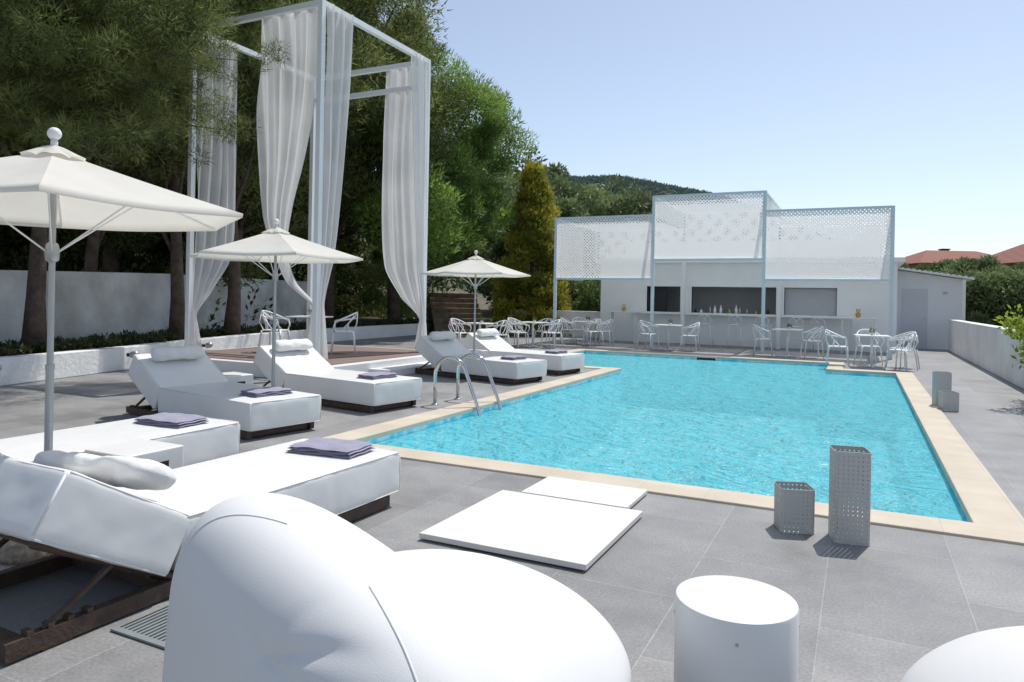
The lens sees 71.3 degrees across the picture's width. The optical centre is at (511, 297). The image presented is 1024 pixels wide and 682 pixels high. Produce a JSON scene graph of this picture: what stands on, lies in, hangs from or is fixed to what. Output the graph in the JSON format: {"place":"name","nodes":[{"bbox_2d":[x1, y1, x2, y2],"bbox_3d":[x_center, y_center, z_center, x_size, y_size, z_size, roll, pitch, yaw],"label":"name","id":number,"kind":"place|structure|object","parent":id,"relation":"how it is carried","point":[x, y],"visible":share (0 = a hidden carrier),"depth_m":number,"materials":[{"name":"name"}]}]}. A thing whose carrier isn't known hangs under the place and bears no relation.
{"place":"outdoors","nodes":[
{"label":"outdoors","id":0,"kind":"place"},
{"bbox_2d":[14,317,429,354],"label":"planting bed soil","id":1,"kind":"structure","parent":0,"point":[370,319],"depth_m":28.13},
{"bbox_2d":[0,0,242,344],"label":"pine tree","id":2,"kind":"object","parent":1,"relation":"on","point":[34,328],"visible":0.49,"depth_m":11.18,"materials":[{"name":"green plant"}]},
{"bbox_2d":[3,0,261,271],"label":"pine tree","id":3,"kind":"object","parent":1,"relation":"on","point":[94,239],"visible":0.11,"depth_m":15.37,"materials":[{"name":"green plant"}]},
{"bbox_2d":[0,0,293,169],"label":"pine tree","id":4,"kind":"object","parent":1,"relation":"on","point":[22,59],"visible":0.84,"depth_m":10.69,"materials":[{"name":"green plant"}]},
{"bbox_2d":[101,0,326,333],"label":"pine tree","id":5,"kind":"object","parent":1,"relation":"on","point":[177,305],"visible":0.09,"depth_m":15.87,"materials":[{"name":"green plant"}]},
{"bbox_2d":[126,0,356,334],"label":"pine tree","id":6,"kind":"object","parent":1,"relation":"on","point":[232,321],"depth_m":17.55,"materials":[{"name":"green plant"}]},
{"bbox_2d":[157,0,404,291],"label":"pine tree","id":7,"kind":"object","parent":1,"relation":"on","point":[354,106],"visible":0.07,"depth_m":20.87,"materials":[{"name":"green plant"}]},
{"bbox_2d":[243,0,470,321],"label":"pine tree","id":8,"kind":"object","parent":1,"relation":"on","point":[405,33],"visible":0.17,"depth_m":24.25,"materials":[{"name":"green plant"}]},
{"bbox_2d":[291,20,539,321],"bbox_3d":[-4.864,-4.988,28.501,11.447,12.734,10.224,1,0,26],"label":"pine tree","id":9,"kind":"object","parent":1,"relation":"on","point":[455,223],"visible":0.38,"depth_m":26.78,"materials":[{"name":"green plant"}]},
{"bbox_2d":[0,216,490,315],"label":"hillside","id":10,"kind":"structure","parent":0,"point":[481,301],"depth_m":98.62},
{"bbox_2d":[0,97,38,227],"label":"pine tree","id":11,"kind":"object","parent":10,"relation":"on","point":[8,141],"visible":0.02,"depth_m":15.48,"materials":[{"name":"green plant"}]},
{"bbox_2d":[0,5,255,273],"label":"pine tree","id":12,"kind":"object","parent":10,"relation":"on","point":[110,260],"visible":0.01,"depth_m":19.34,"materials":[{"name":"green plant"}]},
{"bbox_2d":[0,178,426,328],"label":"undergrowth","id":13,"kind":"object","parent":10,"relation":"on","point":[345,297],"visible":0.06,"depth_m":22.80,"materials":[{"name":"green plant"}]},
{"bbox_2d":[148,2,365,257],"bbox_3d":[-10.496,-8.634,26.150,11.166,18.054,10.968,1,0,-23],"label":"pine tree","id":14,"kind":"object","parent":10,"relation":"on","point":[252,218],"depth_m":26.32,"materials":[{"name":"green plant"}]},
{"bbox_2d":[404,307,494,328],"bbox_3d":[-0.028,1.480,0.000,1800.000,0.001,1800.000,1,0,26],"label":"ground","id":15,"kind":"structure","parent":0,"point":[487,315],"depth_m":58.64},
{"bbox_2d":[427,141,570,313],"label":"olive tree","id":16,"kind":"object","parent":15,"relation":"on","point":[556,169],"visible":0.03,"depth_m":57.50,"materials":[{"name":"green plant"}]},
{"bbox_2d":[456,192,609,307],"bbox_3d":[1.289,-2.146,35.931,8.263,7.568,8.642,1,0,24],"label":"olive tree","id":17,"kind":"object","parent":15,"relation":"on","point":[569,207],"visible":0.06,"depth_m":35.60,"materials":[{"name":"green plant"}]},
{"bbox_2d":[498,276,600,311],"bbox_3d":[3.142,0.493,31.453,8.141,3.392,6.673,1,0,0],"label":"hedge","id":18,"kind":"object","parent":15,"relation":"on","point":[585,295],"visible":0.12,"depth_m":29.24,"materials":[{"name":"green plant"}]},
{"bbox_2d":[474,157,650,262],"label":"olive tree","id":19,"kind":"object","parent":15,"relation":"on","point":[560,184],"visible":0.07,"depth_m":42.54,"materials":[{"name":"green plant"}]},
{"bbox_2d":[572,174,658,254],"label":"olive tree","id":20,"kind":"object","parent":15,"relation":"on","point":[606,192],"visible":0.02,"depth_m":47.78,"materials":[{"name":"green plant"}]},
{"bbox_2d":[614,189,711,241],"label":"olive tree","id":21,"kind":"object","parent":15,"relation":"on","point":[661,221],"visible":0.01,"depth_m":54.14,"materials":[{"name":"green plant"}]},
{"bbox_2d":[896,267,974,349],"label":"service shed","id":22,"kind":"structure","parent":15,"relation":"on","point":[930,304],"depth_m":24.15,"materials":[{"name":"white paint"}]},
{"bbox_2d":[901,289,927,348],"bbox_3d":[13.709,0.703,24.310,0.750,2.020,0.068,1,0,26],"label":"door","id":23,"kind":"structure","parent":22,"relation":"in","point":[914,301],"depth_m":24.30,"materials":[{"name":"paint"}]},
{"bbox_2d":[913,258,979,273],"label":"olive tree","id":24,"kind":"object","parent":15,"relation":"on","point":[934,266],"visible":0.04,"depth_m":40.40,"materials":[{"name":"green plant"}]},
{"bbox_2d":[905,249,990,268],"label":"tiled roof house","id":25,"kind":"structure","parent":15,"relation":"on","point":[927,257],"depth_m":86.09,"materials":[{"name":"tile"}]},
{"bbox_2d":[937,255,1023,326],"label":"olive tree","id":26,"kind":"object","parent":15,"relation":"on","point":[992,291],"visible":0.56,"depth_m":29.51,"materials":[{"name":"green plant"}]},
{"bbox_2d":[948,319,1023,388],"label":"terrace wall","id":27,"kind":"structure","parent":15,"relation":"on","point":[984,346],"depth_m":16.19,"materials":[{"name":"white paint"}]},
{"bbox_2d":[991,244,1023,267],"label":"tiled roof house","id":28,"kind":"structure","parent":15,"relation":"on","point":[1010,257],"depth_m":60.73,"materials":[{"name":"tile"}]},
{"bbox_2d":[0,330,1023,681],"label":"pavement","id":29,"kind":"structure","parent":0,"point":[890,604],"depth_m":4.06,"materials":[{"name":"grey tile"}]},
{"bbox_2d":[0,418,239,466],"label":"sun lounger","id":30,"kind":"object","parent":29,"relation":"on","point":[212,438],"visible":0.41,"depth_m":5.44,"materials":[{"name":"white fabric"}]},
{"bbox_2d":[132,412,208,427],"bbox_3d":[-2.760,0.986,5.787,0.500,0.066,0.330,1,0,22],"label":"folded towel","id":31,"kind":"object","parent":30,"relation":"on","point":[174,420],"visible":1,"depth_m":5.70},
{"bbox_2d":[0,127,242,564],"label":"parasol","id":32,"kind":"object","parent":29,"relation":"on","point":[53,186],"visible":0.88,"depth_m":3.96,"materials":[{"name":"fabric"}]},
{"bbox_2d":[85,439,183,468],"bbox_3d":[-2.487,1.192,4.707,0.424,0.420,0.420,1,0,26],"label":"side table","id":33,"kind":"object","parent":29,"relation":"on","point":[169,455],"visible":0.37,"depth_m":4.68,"materials":[{"name":"white paint"}]},
{"bbox_2d":[110,606,167,648],"bbox_3d":[-1.467,1.415,3.128,0.350,0.010,0.380,1,0,26],"label":"floor drain grate","id":34,"kind":"object","parent":29,"relation":"on","point":[150,628],"visible":0.36,"depth_m":3.04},
{"bbox_2d":[0,270,306,343],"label":"boundary wall","id":35,"kind":"structure","parent":29,"relation":"on","point":[92,303],"depth_m":15.43,"materials":[{"name":"paint"}]},
{"bbox_2d":[0,438,399,664],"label":"sun lounger","id":36,"kind":"object","parent":29,"relation":"on","point":[132,520],"visible":0.84,"depth_m":3.27,"materials":[{"name":"white fabric"}]},
{"bbox_2d":[287,437,374,458],"bbox_3d":[-1.230,1.016,4.863,0.511,0.066,0.336,1,0,20],"label":"folded towel","id":37,"kind":"object","parent":36,"relation":"on","point":[340,448],"visible":1,"depth_m":4.77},
{"bbox_2d":[0,323,426,385],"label":"planter wall","id":38,"kind":"structure","parent":29,"relation":"on","point":[21,369],"depth_m":12.75,"materials":[{"name":"white paint"}]},
{"bbox_2d":[0,318,432,356],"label":"planter ground cover","id":39,"kind":"object","parent":38,"relation":"in","point":[12,347],"visible":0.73,"depth_m":14.19,"materials":[{"name":"green plant"}]},
{"bbox_2d":[126,345,320,439],"bbox_3d":[-3.296,0.988,8.014,2.507,0.798,0.875,1,0,36],"label":"sun lounger","id":40,"kind":"object","parent":29,"relation":"on","point":[193,379],"visible":0.89,"depth_m":7.74,"materials":[{"name":"white fabric"}]},
{"bbox_2d":[240,387,293,396],"bbox_3d":[-2.594,0.989,7.542,0.315,0.066,0.476,1,0,36],"label":"folded towel","id":41,"kind":"object","parent":40,"relation":"on","point":[262,392],"visible":1,"depth_m":7.43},
{"bbox_2d":[223,372,252,384],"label":"side table","id":42,"kind":"object","parent":29,"relation":"on","point":[240,377],"visible":0.26,"depth_m":8.97,"materials":[{"name":"white paint"}]},
{"bbox_2d":[188,219,362,386],"bbox_3d":[-2.872,0.219,8.630,2.120,2.351,1.836,1,0,0],"label":"parasol","id":43,"kind":"object","parent":29,"relation":"on","point":[275,245],"visible":0.91,"depth_m":8.46,"materials":[{"name":"fabric"}]},
{"bbox_2d":[204,344,433,377],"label":"terrace platform","id":44,"kind":"structure","parent":29,"relation":"on","point":[400,362],"depth_m":13.47,"materials":[{"name":"white paint"}]},
{"bbox_2d":[258,310,290,346],"bbox_3d":[-4.853,0.679,14.585,0.532,0.856,0.590,1,0,6],"label":"armchair","id":45,"kind":"object","parent":44,"relation":"on","point":[262,314],"visible":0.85,"depth_m":14.49,"materials":[{"name":"white plastic"}]},
{"bbox_2d":[184,0,430,358],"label":"curtained gazebo","id":46,"kind":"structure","parent":44,"relation":"on","point":[294,111],"depth_m":13.61,"materials":[{"name":"fabric"}]},
{"bbox_2d":[285,315,332,332],"bbox_3d":[-4.139,0.746,14.584,0.720,0.745,0.720,1,0,9],"label":"cafe table","id":47,"kind":"object","parent":44,"relation":"on","point":[303,316],"visible":0.34,"depth_m":14.36,"materials":[{"name":"white plastic"}]},
{"bbox_2d":[330,312,357,353],"bbox_3d":[-3.424,0.707,14.587,0.532,0.856,0.590,1,0,-12],"label":"armchair","id":48,"kind":"object","parent":44,"relation":"on","point":[343,330],"visible":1,"depth_m":14.39,"materials":[{"name":"white plastic"}]},
{"bbox_2d":[253,339,421,412],"bbox_3d":[-2.445,1.004,9.744,2.507,0.798,0.875,1,0,35],"label":"sun lounger","id":49,"kind":"object","parent":29,"relation":"on","point":[303,365],"visible":0.89,"depth_m":9.32,"materials":[{"name":"white fabric"}]},
{"bbox_2d":[357,371,396,379],"bbox_3d":[-1.748,1.006,9.277,0.315,0.066,0.476,1,0,34],"label":"folded towel","id":50,"kind":"object","parent":49,"relation":"on","point":[376,375],"visible":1,"depth_m":9.15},
{"bbox_2d":[162,493,630,681],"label":"beanbag chair","id":51,"kind":"object","parent":29,"relation":"on","point":[270,587],"visible":1,"depth_m":1.84,"materials":[{"name":"fabric"}]},
{"bbox_2d":[427,293,484,334],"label":"garden steps","id":52,"kind":"structure","parent":29,"relation":"on","point":[444,308],"depth_m":28.81,"materials":[{"name":"wood"}]},
{"bbox_2d":[448,318,471,341],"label":"armchair","id":53,"kind":"object","parent":29,"relation":"on","point":[456,332],"visible":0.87,"depth_m":19.93,"materials":[{"name":"white plastic"}]},
{"bbox_2d":[431,353,501,415],"bbox_3d":[-0.568,1.558,9.675,0.850,1.565,0.700,1,0,26],"label":"pool ladder","id":54,"kind":"object","parent":29,"relation":"attached to","point":[460,361],"visible":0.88,"depth_m":9.56,"materials":[{"name":"metal"}]},
{"bbox_2d":[420,250,530,350],"bbox_3d":[-0.713,0.261,13.696,2.120,2.351,1.836,1,0,0],"label":"parasol","id":55,"kind":"object","parent":29,"relation":"on","point":[475,266],"visible":0.89,"depth_m":13.49,"materials":[{"name":"fabric"}]},
{"bbox_2d":[415,331,546,384],"bbox_3d":[-0.630,1.039,12.936,2.507,0.798,0.875,1,0,38],"label":"sun lounger","id":56,"kind":"object","parent":29,"relation":"on","point":[434,348],"visible":0.79,"depth_m":12.57,"materials":[{"name":"white fabric"}]},
{"bbox_2d":[500,355,526,359],"bbox_3d":[0.027,1.040,12.460,0.300,0.066,0.450,1,0,34],"label":"folded towel","id":57,"kind":"object","parent":56,"relation":"on","point":[512,357],"visible":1,"depth_m":12.34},
{"bbox_2d":[486,320,509,343],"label":"armchair","id":58,"kind":"object","parent":29,"relation":"on","point":[501,326],"visible":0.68,"depth_m":19.17,"materials":[{"name":"white plastic"}]},
{"bbox_2d":[505,317,526,345],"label":"armchair","id":59,"kind":"object","parent":29,"relation":"on","point":[517,330],"visible":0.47,"depth_m":21.69,"materials":[{"name":"white plastic"}]},
{"bbox_2d":[506,319,529,348],"bbox_3d":[0.164,1.027,20.831,0.590,0.856,0.532,1,0,45],"label":"armchair","id":60,"kind":"object","parent":29,"relation":"on","point":[514,323],"visible":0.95,"depth_m":20.71,"materials":[{"name":"white plastic"}]},
{"bbox_2d":[463,328,584,374],"bbox_3d":[0.177,1.055,14.497,2.507,0.798,0.875,1,0,36],"label":"sun lounger","id":61,"kind":"object","parent":29,"relation":"on","point":[491,341],"visible":0.66,"depth_m":14.17,"materials":[{"name":"white fabric"}]},
{"bbox_2d":[544,349,567,353],"bbox_3d":[0.870,1.056,14.030,0.300,0.066,0.444,1,0,36],"label":"folded towel","id":62,"kind":"object","parent":61,"relation":"on","point":[555,351],"visible":0.99,"depth_m":13.92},
{"bbox_2d":[419,490,642,570],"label":"floor panel","id":63,"kind":"structure","parent":29,"relation":"on","point":[585,536],"depth_m":4.36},
{"bbox_2d":[488,158,574,336],"bbox_3d":[0.846,-1.937,28.576,3.617,7.329,3.812,1,0,0],"label":"golden conifer tree","id":64,"kind":"object","parent":29,"relation":"on","point":[528,239],"visible":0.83,"depth_m":27.77,"materials":[{"name":"green plant"}]},
{"bbox_2d":[517,321,548,346],"bbox_3d":[0.619,1.090,21.272,0.720,0.745,0.720,1,0,26],"label":"cafe table","id":65,"kind":"object","parent":29,"relation":"on","point":[532,332],"visible":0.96,"depth_m":21.25,"materials":[{"name":"white plastic"}]},
{"bbox_2d":[534,318,553,344],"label":"armchair","id":66,"kind":"object","parent":29,"relation":"on","point":[550,319],"visible":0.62,"depth_m":21.87,"materials":[{"name":"white plastic"}]},
{"bbox_2d":[540,319,562,348],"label":"armchair","id":67,"kind":"object","parent":29,"relation":"on","point":[557,324],"visible":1,"depth_m":20.87,"materials":[{"name":"white plastic"}]},
{"bbox_2d":[509,309,599,337],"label":"garden wall","id":68,"kind":"structure","parent":29,"relation":"on","point":[570,315],"depth_m":27.06,"materials":[{"name":"white paint"}]},
{"bbox_2d":[559,317,576,343],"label":"armchair","id":69,"kind":"object","parent":29,"relation":"on","point":[566,322],"visible":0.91,"depth_m":23.14,"materials":[{"name":"white plastic"}]},
{"bbox_2d":[571,317,589,342],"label":"armchair","id":70,"kind":"object","parent":29,"relation":"on","point":[579,329],"visible":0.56,"depth_m":23.64,"materials":[{"name":"white plastic"}]},
{"bbox_2d":[521,476,646,508],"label":"floor panel","id":71,"kind":"structure","parent":29,"relation":"on","point":[596,493],"depth_m":5.22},
{"bbox_2d":[572,321,598,344],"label":"cafe table","id":72,"kind":"object","parent":29,"relation":"on","point":[585,343],"visible":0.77,"depth_m":22.94,"materials":[{"name":"white plastic"}]},
{"bbox_2d":[582,319,603,345],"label":"armchair","id":73,"kind":"object","parent":29,"relation":"on","point":[599,320],"visible":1,"depth_m":22.20,"materials":[{"name":"white plastic"}]},
{"bbox_2d":[595,319,614,344],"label":"armchair","id":74,"kind":"object","parent":29,"relation":"on","point":[608,322],"visible":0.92,"depth_m":22.54,"materials":[{"name":"white plastic"}]},
{"bbox_2d":[608,311,639,342],"bbox_3d":[3.811,0.993,24.390,1.000,1.060,0.400,1,0,26],"label":"table","id":75,"kind":"object","parent":29,"relation":"on","point":[635,325],"visible":0.94,"depth_m":24.26,"materials":[{"name":"white paint"}]},
{"bbox_2d":[636,320,659,349],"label":"armchair","id":76,"kind":"object","parent":29,"relation":"on","point":[647,326],"visible":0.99,"depth_m":21.41,"materials":[{"name":"white plastic"}]},
{"bbox_2d":[364,352,968,521],"bbox_3d":[2.550,2.174,12.477,7.720,1.350,13.500,1,0,26],"label":"pool basin","id":77,"kind":"object","parent":29,"relation":"in","point":[393,435],"visible":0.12,"depth_m":12.16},
{"bbox_2d":[374,353,967,521],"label":"pool water","id":78,"kind":"structure","parent":77,"relation":"in","point":[753,428],"depth_m":8.43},
{"bbox_2d":[654,324,683,350],"bbox_3d":[4.627,1.167,21.097,0.720,0.745,0.720,1,0,26],"label":"cafe table","id":79,"kind":"object","parent":29,"relation":"on","point":[668,341],"visible":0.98,"depth_m":21.07,"materials":[{"name":"white plastic"}]},
{"bbox_2d":[323,349,1023,545],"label":"pool coping","id":80,"kind":"object","parent":29,"relation":"on","point":[991,511],"visible":0.69,"depth_m":6.06,"materials":[{"name":"stone"}]},
{"bbox_2d":[679,322,700,351],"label":"armchair","id":81,"kind":"object","parent":29,"relation":"on","point":[696,325],"visible":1,"depth_m":20.69,"materials":[{"name":"white plastic"}]},
{"bbox_2d":[696,315,713,345],"bbox_3d":[6.282,1.056,23.184,0.486,1.034,0.483,1,0,26],"label":"bar stool","id":82,"kind":"object","parent":29,"relation":"on","point":[710,338],"visible":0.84,"depth_m":23.08,"materials":[{"name":"white plastic"}]},
{"bbox_2d":[552,190,894,359],"bbox_3d":[6.699,-0.756,23.078,9.810,4.670,4.255,1,0,26],"label":"woven screen pergola","id":83,"kind":"object","parent":29,"relation":"on","point":[770,229],"visible":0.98,"depth_m":21.07,"materials":[{"name":"paint"}]},
{"bbox_2d":[726,315,741,347],"bbox_3d":[7.091,1.071,22.790,0.486,1.034,0.482,1,0,17],"label":"bar stool","id":84,"kind":"object","parent":29,"relation":"on","point":[740,330],"visible":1,"depth_m":22.62,"materials":[{"name":"white plastic"}]},
{"bbox_2d":[674,575,799,681],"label":"cylinder table","id":85,"kind":"object","parent":29,"relation":"on","point":[733,629],"visible":1,"depth_m":2.29,"materials":[{"name":"white paint"}]},
{"bbox_2d":[595,239,905,352],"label":"pool bar building","id":86,"kind":"structure","parent":29,"relation":"on","point":[683,290],"depth_m":23.74,"materials":[{"name":"white paint"}]},
{"bbox_2d":[645,285,680,312],"bbox_3d":[5.301,0.037,24.818,1.270,0.970,0.380,1,0,26],"label":"window","id":87,"kind":"structure","parent":86,"relation":"in","point":[660,293],"depth_m":25.02,"materials":[{"name":"glass"}]},
{"bbox_2d":[690,285,776,314],"bbox_3d":[7.360,0.076,23.747,2.810,0.970,0.260,1,0,26],"label":"window","id":88,"kind":"structure","parent":86,"relation":"in","point":[691,286],"depth_m":23.85,"materials":[{"name":"white paint"}]},
{"bbox_2d":[782,286,838,316],"bbox_3d":[9.489,0.117,22.708,1.650,0.970,0.260,1,0,26],"label":"window","id":89,"kind":"structure","parent":86,"relation":"in","point":[821,301],"depth_m":22.70,"materials":[{"name":"white paint"}]},
{"bbox_2d":[753,324,772,355],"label":"armchair","id":90,"kind":"object","parent":29,"relation":"on","point":[759,330],"visible":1,"depth_m":19.49,"materials":[{"name":"white plastic"}]},
{"bbox_2d":[753,316,773,349],"bbox_3d":[7.899,1.087,22.395,0.486,1.034,0.482,1,0,38],"label":"bar stool","id":91,"kind":"object","parent":29,"relation":"on","point":[768,341],"visible":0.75,"depth_m":22.35,"materials":[{"name":"white plastic"}]},
{"bbox_2d":[772,328,802,356],"bbox_3d":[7.470,1.221,19.377,0.720,0.745,0.720,1,0,26],"label":"cafe table","id":92,"kind":"object","parent":29,"relation":"on","point":[787,337],"visible":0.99,"depth_m":19.35,"materials":[{"name":"white plastic"}]},
{"bbox_2d":[773,481,814,534],"bbox_3d":[1.812,1.345,4.589,0.209,0.280,0.209,1,0,6],"label":"perforated lantern","id":93,"kind":"object","parent":29,"relation":"on","point":[794,510],"visible":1,"depth_m":4.49,"materials":[{"name":"silver metal"}]},
{"bbox_2d":[788,317,803,350],"bbox_3d":[8.726,1.103,21.992,0.486,1.034,0.482,1,0,16],"label":"bar stool","id":94,"kind":"object","parent":29,"relation":"on","point":[801,333],"visible":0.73,"depth_m":21.82,"materials":[{"name":"white plastic"}]},
{"bbox_2d":[800,326,824,358],"bbox_3d":[8.065,1.179,19.152,0.532,0.856,0.590,1,0,9],"label":"armchair","id":95,"kind":"object","parent":29,"relation":"on","point":[815,332],"visible":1,"depth_m":19.04,"materials":[{"name":"white plastic"}]},
{"bbox_2d":[809,318,828,351],"bbox_3d":[9.337,1.114,21.694,0.486,1.034,0.483,1,0,38],"label":"bar stool","id":96,"kind":"object","parent":29,"relation":"on","point":[813,343],"visible":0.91,"depth_m":21.59,"materials":[{"name":"white plastic"}]},
{"bbox_2d":[825,329,849,366],"bbox_3d":[7.705,1.172,16.925,0.532,0.856,0.590,1,0,23],"label":"armchair","id":97,"kind":"object","parent":29,"relation":"on","point":[838,345],"visible":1,"depth_m":16.78,"materials":[{"name":"white plastic"}]},
{"bbox_2d":[828,445,871,545],"bbox_3d":[2.080,1.210,4.404,0.209,0.560,0.209,1,0,14],"label":"perforated lantern","id":98,"kind":"object","parent":29,"relation":"on","point":[849,473],"visible":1,"depth_m":4.31,"materials":[{"name":"silver metal"}]},
{"bbox_2d":[839,317,876,354],"bbox_3d":[10.237,1.117,21.144,1.000,1.060,0.400,1,0,26],"label":"table","id":99,"kind":"object","parent":29,"relation":"on","point":[873,319],"visible":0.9,"depth_m":21.12,"materials":[{"name":"white paint"}]},
{"bbox_2d":[853,329,883,365],"bbox_3d":[8.626,1.190,17.291,0.590,0.856,0.532,1,0,9],"label":"armchair","id":100,"kind":"object","parent":29,"relation":"on","point":[862,346],"visible":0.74,"depth_m":17.33,"materials":[{"name":"white plastic"}]},
{"bbox_2d":[853,334,891,367],"bbox_3d":[8.365,1.238,16.604,0.720,0.745,0.720,1,0,20],"label":"cafe table","id":101,"kind":"object","parent":29,"relation":"on","point":[871,349],"visible":0.92,"depth_m":16.57,"materials":[{"name":"white plastic"}]},
{"bbox_2d":[884,333,917,371],"bbox_3d":[8.724,1.192,15.962,0.590,0.856,0.532,1,0,-36],"label":"armchair","id":102,"kind":"object","parent":29,"relation":"on","point":[913,336],"visible":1,"depth_m":15.86,"materials":[{"name":"white plastic"}]},
{"bbox_2d":[886,331,919,368],"bbox_3d":[9.101,1.199,16.593,0.532,0.856,0.590,1,0,-7],"label":"armchair","id":103,"kind":"object","parent":29,"relation":"on","point":[902,347],"visible":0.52,"depth_m":16.69,"materials":[{"name":"white plastic"}]},
{"bbox_2d":[932,371,951,405],"bbox_3d":[6.207,1.319,10.312,0.209,0.500,0.209,1,0,16],"label":"perforated lantern","id":104,"kind":"object","parent":29,"relation":"on","point":[941,380],"visible":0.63,"depth_m":10.23,"materials":[{"name":"silver metal"}]},
{"bbox_2d":[938,391,958,411],"bbox_3d":[6.083,1.437,9.949,0.209,0.260,0.209,1,0,11],"label":"perforated lantern","id":105,"kind":"object","parent":29,"relation":"on","point":[948,400],"visible":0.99,"depth_m":9.86,"materials":[{"name":"silver metal"}]},
{"bbox_2d":[901,626,1023,681],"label":"beanbag chair","id":106,"kind":"object","parent":29,"relation":"on","point":[994,655],"visible":1,"depth_m":1.95,"materials":[{"name":"fabric"}]},
{"bbox_2d":[993,304,1023,369],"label":"citrus bush","id":107,"kind":"object","parent":29,"relation":"on","point":[1017,327],"visible":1,"depth_m":10.44,"materials":[{"name":"green plant"}]},
{"bbox_2d":[355,180,794,301],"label":"hill","id":108,"kind":"structure","parent":0,"point":[481,295],"depth_m":311.66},
{"bbox_2d":[567,174,830,240],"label":"hill woodland","id":109,"kind":"object","parent":108,"relation":"on","point":[658,188],"visible":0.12,"depth_m":324.04,"materials":[{"name":"green plant"}]},
{"bbox_2d":[371,0,1023,256],"label":"sky","id":110,"kind":"structure","parent":0,"point":[916,107],"materials":[{"name":"blue"}]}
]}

